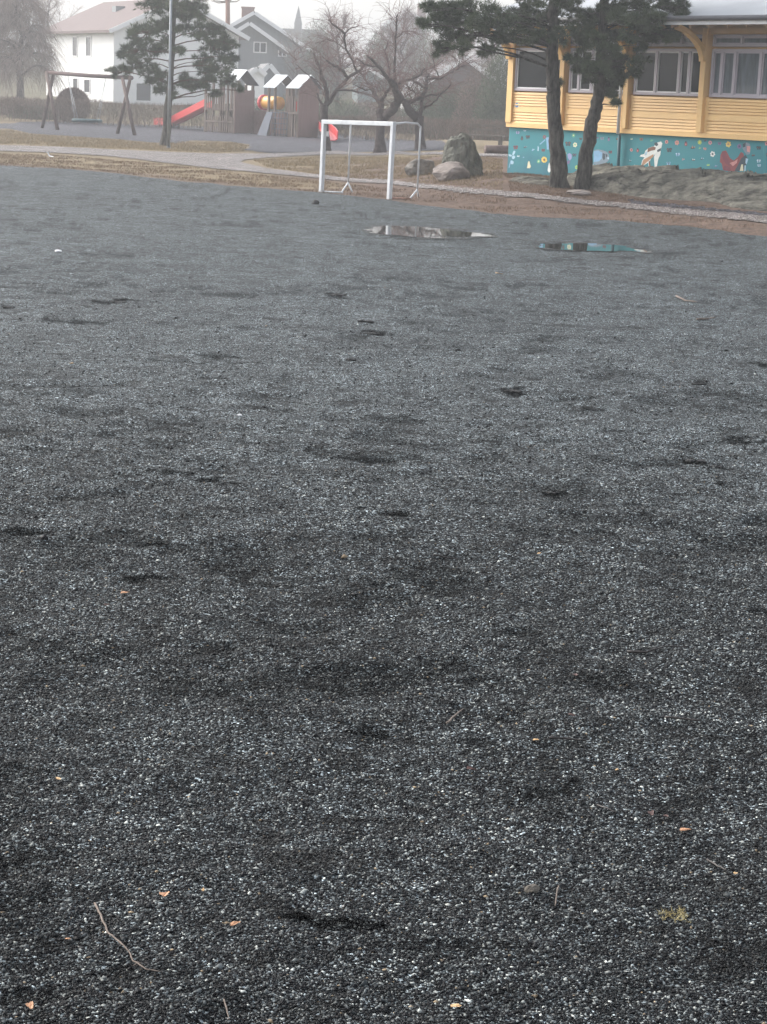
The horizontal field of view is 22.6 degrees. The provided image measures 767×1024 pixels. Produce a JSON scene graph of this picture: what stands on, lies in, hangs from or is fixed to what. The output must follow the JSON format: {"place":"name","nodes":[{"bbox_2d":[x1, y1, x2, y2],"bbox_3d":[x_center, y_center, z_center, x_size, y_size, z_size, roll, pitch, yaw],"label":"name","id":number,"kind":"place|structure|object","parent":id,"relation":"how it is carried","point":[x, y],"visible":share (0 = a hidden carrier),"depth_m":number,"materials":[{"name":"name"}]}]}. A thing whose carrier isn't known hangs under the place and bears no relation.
{"place":"outdoors","nodes":[
{"label":"outdoors","id":0,"kind":"place"},
{"bbox_2d":[3,0,521,66],"label":"sky","id":1,"kind":"structure","parent":0,"point":[282,13],"materials":[{"name":"white"}]},
{"bbox_2d":[357,319,374,322],"bbox_3d":[-0.160,-1.720,17.320,0.160,0.031,0.076,2,12,0],"label":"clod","id":2,"kind":"object","parent":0,"point":[368,321],"visible":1,"depth_m":17.31,"materials":[{"name":"soil"}]},
{"bbox_2d":[0,53,766,235],"bbox_3d":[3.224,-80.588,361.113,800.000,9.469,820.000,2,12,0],"label":"ground","id":3,"kind":"structure","parent":0,"point":[524,203],"depth_m":43.31,"materials":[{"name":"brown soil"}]},
{"bbox_2d":[0,95,42,114],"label":"shrub","id":4,"kind":"object","parent":3,"relation":"on","point":[14,105],"visible":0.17,"depth_m":105.49,"materials":[{"name":"brown plant"}]},
{"bbox_2d":[6,105,60,119],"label":"shrub","id":5,"kind":"object","parent":3,"relation":"on","point":[40,117],"visible":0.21,"depth_m":101.56,"materials":[{"name":"brown plant"}]},
{"bbox_2d":[0,0,77,100],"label":"weeping birch","id":6,"kind":"object","parent":3,"relation":"on","point":[20,50],"visible":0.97,"depth_m":113.97,"materials":[{"name":"grey plant"}]},
{"bbox_2d":[32,0,89,41],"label":"bare tree","id":7,"kind":"object","parent":3,"relation":"on","point":[53,6],"visible":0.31,"depth_m":160.11,"materials":[{"name":"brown plant"}]},
{"bbox_2d":[55,87,90,121],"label":"round bush","id":8,"kind":"object","parent":3,"relation":"on","point":[76,92],"visible":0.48,"depth_m":99.90,"materials":[{"name":"green plant"}]},
{"bbox_2d":[0,129,248,152],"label":"dry grass","id":9,"kind":"structure","parent":3,"relation":"on","point":[107,141],"depth_m":68.61,"materials":[{"name":"plant"}]},
{"bbox_2d":[40,0,249,104],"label":"white house","id":10,"kind":"structure","parent":3,"relation":"on","point":[92,38],"depth_m":131.51,"materials":[{"name":"paint"}]},
{"bbox_2d":[72,36,77,56],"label":"window","id":11,"kind":"structure","parent":10,"relation":"in","point":[74,38],"depth_m":134.57,"materials":[{"name":"glass"}]},
{"bbox_2d":[73,77,77,87],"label":"window","id":12,"kind":"structure","parent":10,"relation":"in","point":[75,82],"depth_m":134.96,"materials":[{"name":"glass"}]},
{"bbox_2d":[84,78,90,93],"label":"window","id":13,"kind":"structure","parent":10,"relation":"in","point":[87,82],"depth_m":133.03,"materials":[{"name":"glass"}]},
{"bbox_2d":[85,36,90,56],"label":"window","id":14,"kind":"structure","parent":10,"relation":"in","point":[88,38],"depth_m":132.35,"materials":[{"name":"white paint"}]},
{"bbox_2d":[135,82,151,101],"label":"window","id":15,"kind":"structure","parent":10,"relation":"in","point":[143,92],"depth_m":130.14,"materials":[{"name":"glass"}]},
{"bbox_2d":[167,0,171,147],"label":"lamp post","id":16,"kind":"object","parent":3,"relation":"on","point":[169,93],"visible":0.82,"depth_m":65.66,"materials":[{"name":"metal"}]},
{"bbox_2d":[102,0,245,145],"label":"pine tree","id":17,"kind":"object","parent":3,"relation":"on","point":[224,43],"visible":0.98,"depth_m":67.49,"materials":[{"name":"green plant"}]},
{"bbox_2d":[0,121,444,152],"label":"playground gravel","id":18,"kind":"structure","parent":3,"relation":"on","point":[259,143],"depth_m":83.09,"materials":[{"name":"gravel"}]},
{"bbox_2d":[40,71,135,134],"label":"swing frame","id":19,"kind":"object","parent":18,"relation":"on","point":[50,94],"visible":0.86,"depth_m":84.20,"materials":[{"name":"metal"}]},
{"bbox_2d":[68,78,105,122],"bbox_3d":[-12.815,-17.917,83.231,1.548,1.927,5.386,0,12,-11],"label":"nest swing","id":20,"kind":"object","parent":19,"relation":"hanging from","point":[87,120],"visible":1,"depth_m":81.16,"materials":[{"name":"teal"}]},
{"bbox_2d":[0,94,217,128],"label":"hedge","id":21,"kind":"object","parent":18,"relation":"on","point":[113,112],"visible":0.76,"depth_m":98.24,"materials":[{"name":"brown plant"}]},
{"bbox_2d":[153,69,337,140],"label":"play tower","id":22,"kind":"structure","parent":18,"relation":"on","point":[304,107],"depth_m":92.03,"materials":[{"name":"brown wood"}]},
{"bbox_2d":[217,107,508,140],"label":"hedge","id":23,"kind":"object","parent":18,"relation":"on","point":[452,125],"visible":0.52,"depth_m":87.48,"materials":[{"name":"brown plant"}]},
{"bbox_2d":[212,0,238,24],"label":"utility pole","id":24,"kind":"object","parent":3,"relation":"on","point":[227,13],"visible":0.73,"depth_m":135.61,"materials":[{"name":"wood"}]},
{"bbox_2d":[245,67,266,108],"bbox_3d":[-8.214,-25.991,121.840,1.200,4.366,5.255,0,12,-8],"label":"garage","id":25,"kind":"structure","parent":3,"relation":"on","point":[258,74],"depth_m":119.19,"materials":[{"name":"white wood"}]},
{"bbox_2d":[237,22,290,86],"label":"gabled house","id":26,"kind":"structure","parent":3,"relation":"on","point":[258,48],"depth_m":148.22,"materials":[{"name":"grey stone"}]},
{"bbox_2d":[253,42,266,52],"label":"window","id":27,"kind":"structure","parent":26,"relation":"in","point":[258,47],"depth_m":148.19,"materials":[{"name":"white paint"}]},
{"bbox_2d":[244,63,283,110],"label":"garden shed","id":28,"kind":"structure","parent":3,"relation":"on","point":[270,70],"depth_m":121.22,"materials":[{"name":"grey wood"}]},
{"bbox_2d":[230,6,318,93],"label":"gabled house","id":29,"kind":"structure","parent":3,"relation":"on","point":[263,23],"depth_m":156.19,"materials":[{"name":"grey wood"}]},
{"bbox_2d":[278,50,286,56],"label":"window","id":30,"kind":"structure","parent":29,"relation":"in","point":[280,53],"depth_m":156.52,"materials":[{"name":"white paint"}]},
{"bbox_2d":[254,98,296,117],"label":"shrub","id":31,"kind":"object","parent":3,"relation":"on","point":[257,108],"visible":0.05,"depth_m":109.36,"materials":[{"name":"brown plant"}]},
{"bbox_2d":[272,25,318,97],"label":"bare tree","id":32,"kind":"object","parent":3,"relation":"on","point":[292,39],"visible":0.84,"depth_m":146.07,"materials":[{"name":"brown plant"}]},
{"bbox_2d":[283,6,329,45],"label":"church","id":33,"kind":"structure","parent":3,"relation":"on","point":[298,22],"depth_m":290.88,"materials":[{"name":"stone"}]},
{"bbox_2d":[299,17,340,56],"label":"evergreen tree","id":34,"kind":"object","parent":3,"relation":"on","point":[314,38],"visible":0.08,"depth_m":194.02,"materials":[{"name":"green plant"}]},
{"bbox_2d":[294,41,346,94],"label":"tree","id":35,"kind":"object","parent":3,"relation":"on","point":[312,72],"visible":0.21,"depth_m":155.25,"materials":[{"name":"green plant"}]},
{"bbox_2d":[307,60,351,83],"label":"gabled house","id":36,"kind":"structure","parent":3,"relation":"on","point":[336,73],"depth_m":162.05,"materials":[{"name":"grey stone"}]},
{"bbox_2d":[284,0,384,150],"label":"bare tree","id":37,"kind":"object","parent":3,"relation":"on","point":[328,101],"visible":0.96,"depth_m":69.67,"materials":[{"name":"brown plant"}]},
{"bbox_2d":[304,0,373,105],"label":"bare tree","id":38,"kind":"object","parent":3,"relation":"on","point":[344,22],"visible":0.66,"depth_m":124.43,"materials":[{"name":"brown plant"}]},
{"bbox_2d":[319,94,369,128],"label":"shrub","id":39,"kind":"object","parent":3,"relation":"on","point":[338,108],"visible":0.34,"depth_m":105.45,"materials":[{"name":"brown plant"}]},
{"bbox_2d":[342,98,384,126],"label":"shrub","id":40,"kind":"object","parent":3,"relation":"on","point":[372,110],"visible":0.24,"depth_m":107.33,"materials":[{"name":"brown plant"}]},
{"bbox_2d":[352,67,382,102],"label":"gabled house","id":41,"kind":"structure","parent":3,"relation":"on","point":[356,97],"depth_m":146.58,"materials":[{"name":"grey wood"}]},
{"bbox_2d":[319,120,421,198],"bbox_3d":[-0.209,-7.302,39.638,1.018,1.557,2.542,-8,16,-39],"label":"football goal","id":42,"kind":"object","parent":3,"relation":"on","point":[324,123],"visible":1,"depth_m":39.11,"materials":[{"name":"white paint"}]},
{"bbox_2d":[359,29,396,91],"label":"tree","id":43,"kind":"object","parent":3,"relation":"on","point":[373,46],"visible":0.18,"depth_m":165.07,"materials":[{"name":"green plant"}]},
{"bbox_2d":[253,155,503,189],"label":"dry grass","id":44,"kind":"structure","parent":3,"relation":"on","point":[276,163],"depth_m":53.13,"materials":[{"name":"plant"}]},
{"bbox_2d":[0,165,766,1023],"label":"gravel pitch","id":45,"kind":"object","parent":3,"relation":"on","point":[324,245],"visible":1,"depth_m":11.67,"materials":[{"name":"gravel"}]},
{"bbox_2d":[223,999,228,1017],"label":"twig","id":46,"kind":"object","parent":45,"relation":"on","point":[226,1007],"visible":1,"depth_m":4.25,"materials":[{"name":"wood"}]},
{"bbox_2d":[328,293,346,295],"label":"clod","id":47,"kind":"object","parent":45,"relation":"on","point":[337,294],"visible":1,"depth_m":19.61,"materials":[{"name":"soil"}]},
{"bbox_2d":[364,332,379,334],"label":"clod","id":48,"kind":"object","parent":45,"relation":"on","point":[374,333],"visible":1,"depth_m":16.52,"materials":[{"name":"soil"}]},
{"bbox_2d":[0,215,766,1023],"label":"gravel chips","id":49,"kind":"object","parent":45,"relation":"on","point":[168,953],"visible":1,"depth_m":5.92,"materials":[{"name":"gravel"}]},
{"bbox_2d":[25,1001,33,1008],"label":"leaf","id":50,"kind":"object","parent":49,"relation":"on","point":[30,1005],"visible":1,"depth_m":4.21,"materials":[{"name":"plant"}]},
{"bbox_2d":[94,902,160,971],"bbox_3d":[-0.636,1.018,4.578,0.052,0.014,0.425,-4,14,-28],"label":"twig","id":51,"kind":"object","parent":49,"relation":"on","point":[112,935],"visible":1,"depth_m":4.57,"materials":[{"name":"wood"}]},
{"bbox_2d":[159,892,168,896],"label":"leaf","id":52,"kind":"object","parent":49,"relation":"on","point":[163,894],"visible":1,"depth_m":4.83,"materials":[{"name":"plant"}]},
{"bbox_2d":[230,921,239,925],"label":"leaf","id":53,"kind":"object","parent":49,"relation":"on","point":[232,923],"visible":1,"depth_m":4.66,"materials":[{"name":"plant"}]},
{"bbox_2d":[446,708,463,723],"bbox_3d":[0.244,0.677,6.407,0.014,0.022,0.210,6,13,18],"label":"twig","id":54,"kind":"object","parent":49,"relation":"on","point":[449,721],"visible":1,"depth_m":6.36,"materials":[{"name":"wood"}]},
{"bbox_2d":[451,1003,461,1006],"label":"leaf","id":55,"kind":"object","parent":49,"relation":"on","point":[456,1005],"visible":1,"depth_m":4.30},
{"bbox_2d":[627,645,688,652],"bbox_3d":[1.031,0.514,7.216,0.257,0.015,0.048,-4,14,-28],"label":"twig","id":56,"kind":"object","parent":49,"relation":"on","point":[633,651],"visible":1,"depth_m":7.18,"materials":[{"name":"wood"}]},
{"bbox_2d":[665,716,701,720],"bbox_3d":[0.996,0.685,6.370,0.124,0.008,0.010,5,12,12],"label":"twig","id":57,"kind":"object","parent":49,"relation":"on","point":[672,717],"visible":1,"depth_m":6.37,"materials":[{"name":"wood"}]},
{"bbox_2d":[361,225,499,238],"bbox_3d":[0.719,-4.285,29.395,2.130,0.001,3.148,2,12,0],"label":"silt margin","id":58,"kind":"object","parent":45,"relation":"on","point":[450,237],"visible":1,"depth_m":28.93,"materials":[{"name":"soil"}]},
{"bbox_2d":[364,225,491,237],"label":"puddle","id":59,"kind":"object","parent":58,"relation":"on","point":[413,231],"visible":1,"depth_m":29.29,"materials":[{"name":"grey liquid"}]},
{"bbox_2d":[433,554,458,558],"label":"twig","id":60,"kind":"object","parent":45,"relation":"on","point":[444,556],"visible":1,"depth_m":8.59,"materials":[{"name":"wood"}]},
{"bbox_2d":[504,389,521,392],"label":"clod","id":61,"kind":"object","parent":45,"relation":"on","point":[514,391],"visible":1,"depth_m":13.56,"materials":[{"name":"soil"}]},
{"bbox_2d":[524,884,539,892],"bbox_3d":[0.387,0.980,4.994,0.037,0.028,0.033,-4,14,-27],"label":"stone","id":62,"kind":"object","parent":45,"relation":"on","point":[534,888],"visible":1,"depth_m":4.98,"materials":[{"name":"stone"}]},
{"bbox_2d":[549,736,586,740],"bbox_3d":[0.592,0.727,6.168,0.122,0.013,0.020,2,12,0],"label":"twig","id":63,"kind":"object","parent":45,"relation":"on","point":[551,737],"visible":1,"depth_m":6.17,"materials":[{"name":"wood"}]},
{"bbox_2d":[522,239,653,252],"bbox_3d":[2.968,-3.772,27.437,1.825,0.001,2.540,2,12,0],"label":"silt margin","id":64,"kind":"object","parent":45,"relation":"on","point":[537,245],"visible":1,"depth_m":27.85,"materials":[{"name":"soil"}]},
{"bbox_2d":[539,243,648,251],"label":"puddle","id":65,"kind":"object","parent":64,"relation":"on","point":[587,247],"visible":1,"depth_m":27.48,"materials":[{"name":"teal liquid"}]},
{"bbox_2d":[596,804,615,812],"bbox_3d":[0.648,0.864,5.596,0.008,0.011,0.080,-6,15,-35],"label":"twig","id":66,"kind":"object","parent":45,"relation":"on","point":[605,807],"visible":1,"depth_m":5.59,"materials":[{"name":"wood"}]},
{"bbox_2d":[656,904,690,922],"bbox_3d":[0.736,1.025,4.878,0.086,0.037,0.100,0,12,-8],"label":"moss tuft","id":67,"kind":"object","parent":45,"relation":"on","point":[679,910],"visible":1,"depth_m":4.88,"materials":[{"name":"plant"}]},
{"bbox_2d":[675,295,696,301],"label":"twig","id":68,"kind":"object","parent":45,"relation":"on","point":[677,296],"visible":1,"depth_m":20.42,"materials":[{"name":"wood"}]},
{"bbox_2d":[685,459,706,463],"bbox_3d":[1.820,-0.295,11.191,0.129,0.025,0.054,2,12,0],"label":"clod","id":69,"kind":"object","parent":45,"relation":"on","point":[696,461],"visible":1,"depth_m":11.18,"materials":[{"name":"soil"}]},
{"bbox_2d":[696,317,715,319],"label":"twig","id":70,"kind":"object","parent":45,"relation":"on","point":[705,318],"visible":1,"depth_m":18.59,"materials":[{"name":"wood"}]},
{"bbox_2d":[706,859,726,870],"bbox_3d":[0.906,0.960,5.214,0.007,0.012,0.099,-3,13,-23],"label":"twig","id":71,"kind":"object","parent":45,"relation":"on","point":[712,862],"visible":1,"depth_m":5.22,"materials":[{"name":"wood"}]},
{"bbox_2d":[321,0,448,152],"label":"bare tree","id":72,"kind":"object","parent":3,"relation":"on","point":[386,115],"visible":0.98,"depth_m":68.12,"materials":[{"name":"brown plant"}]},
{"bbox_2d":[364,104,412,131],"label":"shrub","id":73,"kind":"object","parent":3,"relation":"on","point":[394,115],"visible":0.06,"depth_m":103.64,"materials":[{"name":"brown plant"}]},
{"bbox_2d":[358,0,432,110],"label":"bare tree","id":74,"kind":"object","parent":3,"relation":"on","point":[401,54],"visible":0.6,"depth_m":128.14,"materials":[{"name":"brown plant"}]},
{"bbox_2d":[377,4,425,78],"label":"bare tree","id":75,"kind":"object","parent":3,"relation":"on","point":[415,15],"depth_m":243.06,"materials":[{"name":"grey plant"}]},
{"bbox_2d":[400,82,422,116],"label":"garden shed","id":76,"kind":"structure","parent":3,"relation":"on","point":[415,85],"depth_m":117.25,"materials":[{"name":"grey"}]},
{"bbox_2d":[404,159,434,175],"bbox_3d":[0.867,-8.379,46.936,0.736,0.524,0.650,-5,14,-31],"label":"boulder","id":77,"kind":"object","parent":3,"relation":"on","point":[426,167],"visible":0.82,"depth_m":46.66,"materials":[{"name":"stone"}]},
{"bbox_2d":[394,85,452,135],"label":"shrub","id":78,"kind":"object","parent":3,"relation":"on","point":[416,106],"visible":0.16,"depth_m":101.43,"materials":[{"name":"brown plant"}]},
{"bbox_2d":[378,33,493,149],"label":"bare tree","id":79,"kind":"object","parent":3,"relation":"on","point":[414,115],"visible":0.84,"depth_m":68.96,"materials":[{"name":"brown plant"}]},
{"bbox_2d":[432,161,470,181],"bbox_3d":[1.521,-7.556,42.814,0.877,0.516,0.724,2,12,0],"label":"boulder","id":80,"kind":"object","parent":3,"relation":"on","point":[449,171],"visible":0.85,"depth_m":42.61,"materials":[{"name":"stone"}]},
{"bbox_2d":[410,56,493,118],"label":"gabled house","id":81,"kind":"structure","parent":3,"relation":"on","point":[460,78],"depth_m":115.22,"materials":[{"name":"grey tile"}]},
{"bbox_2d":[423,82,485,139],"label":"shrub","id":82,"kind":"object","parent":3,"relation":"on","point":[446,111],"visible":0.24,"depth_m":97.50,"materials":[{"name":"brown plant"}]},
{"bbox_2d":[422,32,496,81],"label":"bare tree","id":83,"kind":"object","parent":3,"relation":"on","point":[443,57],"visible":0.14,"depth_m":116.73,"materials":[{"name":"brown plant"}]},
{"bbox_2d":[441,132,483,175],"bbox_3d":[1.805,-8.055,43.568,1.037,1.122,0.629,2,12,0],"label":"standing stone","id":84,"kind":"object","parent":3,"relation":"on","point":[461,147],"visible":0.75,"depth_m":43.36,"materials":[{"name":"stone"}]},
{"bbox_2d":[446,62,506,139],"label":"shrub","id":85,"kind":"object","parent":3,"relation":"on","point":[465,113],"visible":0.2,"depth_m":95.58,"materials":[{"name":"brown plant"}]},
{"bbox_2d":[468,124,504,144],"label":"bench","id":86,"kind":"object","parent":3,"relation":"on","point":[500,136],"visible":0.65,"depth_m":65.26,"materials":[{"name":"grey wood"}]},
{"bbox_2d":[471,37,505,79],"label":"bare tree","id":87,"kind":"object","parent":3,"relation":"on","point":[484,39],"visible":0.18,"depth_m":131.16,"materials":[{"name":"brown plant"}]},
{"bbox_2d":[470,46,508,140],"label":"shrub","id":88,"kind":"object","parent":3,"relation":"on","point":[494,94],"visible":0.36,"depth_m":91.50,"materials":[{"name":"brown plant"}]},
{"bbox_2d":[472,44,507,85],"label":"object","id":89,"kind":"structure","parent":3,"relation":"on","point":[489,63],"depth_m":132.52,"materials":[{"name":"grey plant"}]},
{"bbox_2d":[412,0,579,188],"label":"pine tree","id":90,"kind":"object","parent":3,"relation":"on","point":[465,16],"visible":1,"depth_m":39.08,"materials":[{"name":"green plant"}]},
{"bbox_2d":[509,176,548,185],"bbox_3d":[3.213,-6.882,40.754,1.050,0.480,1.650,-7,15,-36],"label":"rock outcrop","id":91,"kind":"object","parent":3,"relation":"on","point":[544,181],"visible":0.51,"depth_m":40.56,"materials":[{"name":"stone"}]},
{"bbox_2d":[566,189,590,195],"bbox_3d":[3.947,-6.468,38.911,0.510,0.142,0.458,2,12,0],"label":"flat stone","id":92,"kind":"object","parent":3,"relation":"on","point":[579,192],"visible":0.96,"depth_m":38.75,"materials":[{"name":"stone"}]},
{"bbox_2d":[480,0,766,175],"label":"school building","id":93,"kind":"structure","parent":3,"relation":"on","point":[696,97],"depth_m":39.88,"materials":[{"name":"teal paint"}]},
{"bbox_2d":[514,48,559,91],"bbox_3d":[3.531,-9.947,43.182,0.115,0.950,1.629,-7,15,-36],"label":"window","id":94,"kind":"structure","parent":93,"relation":"in","point":[529,76],"depth_m":43.42,"materials":[{"name":"glass"}]},
{"bbox_2d":[568,48,624,93],"bbox_3d":[4.692,-9.570,41.650,0.115,0.950,1.847,-7,15,-36],"label":"window","id":95,"kind":"structure","parent":93,"relation":"in","point":[576,85],"depth_m":42.13,"materials":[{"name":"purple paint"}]},
{"bbox_2d":[633,49,699,96],"bbox_3d":[5.963,-9.157,39.974,0.115,0.950,2.001,-7,15,-36],"label":"window","id":96,"kind":"structure","parent":93,"relation":"in","point":[673,72],"depth_m":39.94,"materials":[{"name":"glass"}]},
{"bbox_2d":[638,35,701,46],"bbox_3d":[5.988,-9.784,39.838,0.115,0.233,2.001,-7,15,-36],"label":"window","id":97,"kind":"structure","parent":93,"relation":"in","point":[686,41],"depth_m":39.56,"materials":[{"name":"glass"}]},
{"bbox_2d":[709,49,766,98],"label":"window","id":98,"kind":"structure","parent":93,"relation":"in","point":[735,73],"depth_m":38.41,"materials":[{"name":"glass"}]},
{"bbox_2d":[713,34,766,46],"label":"window","id":99,"kind":"structure","parent":93,"relation":"in","point":[719,40],"depth_m":38.27,"materials":[{"name":"glass"}]},
{"bbox_2d":[561,0,692,189],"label":"pine tree","id":100,"kind":"object","parent":3,"relation":"on","point":[641,16],"visible":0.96,"depth_m":38.84,"materials":[{"name":"green plant"}]},
{"bbox_2d":[503,171,765,212],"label":"pine litter","id":101,"kind":"object","parent":3,"relation":"on","point":[511,175],"visible":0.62,"depth_m":39.13,"materials":[{"name":"brown plant"}]},
{"bbox_2d":[567,162,766,202],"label":"rock outcrop","id":102,"kind":"object","parent":3,"relation":"on","point":[672,182],"visible":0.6,"depth_m":38.00,"materials":[{"name":"stone"}]},
{"bbox_2d":[628,199,766,215],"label":"worn strip","id":103,"kind":"object","parent":3,"relation":"on","point":[674,205],"visible":1,"depth_m":36.27,"materials":[{"name":"soil"}]},
{"bbox_2d":[720,197,766,210],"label":"rock outcrop","id":104,"kind":"object","parent":3,"relation":"on","point":[747,203],"visible":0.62,"depth_m":35.94,"materials":[{"name":"stone"}]},
{"bbox_2d":[0,145,766,222],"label":"path","id":105,"kind":"structure","parent":0,"point":[230,161],"depth_m":52.93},
{"bbox_2d":[403,28,440,82],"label":"evergreen tree","id":106,"kind":"object","parent":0,"point":[425,47],"visible":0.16,"depth_m":184.28,"materials":[{"name":"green plant"}]},
{"bbox_2d":[419,41,454,70],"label":"evergreen tree","id":107,"kind":"object","parent":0,"point":[435,60],"visible":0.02,"depth_m":145.77,"materials":[{"name":"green plant"}]},
{"bbox_2d":[484,145,508,153],"bbox_3d":[3.689,-11.393,60.337,1.066,0.275,0.260,-3,13,-21],"label":"log","id":108,"kind":"object","parent":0,"point":[499,149],"visible":0.64,"depth_m":60.19,"materials":[{"name":"wood"}]}
]}

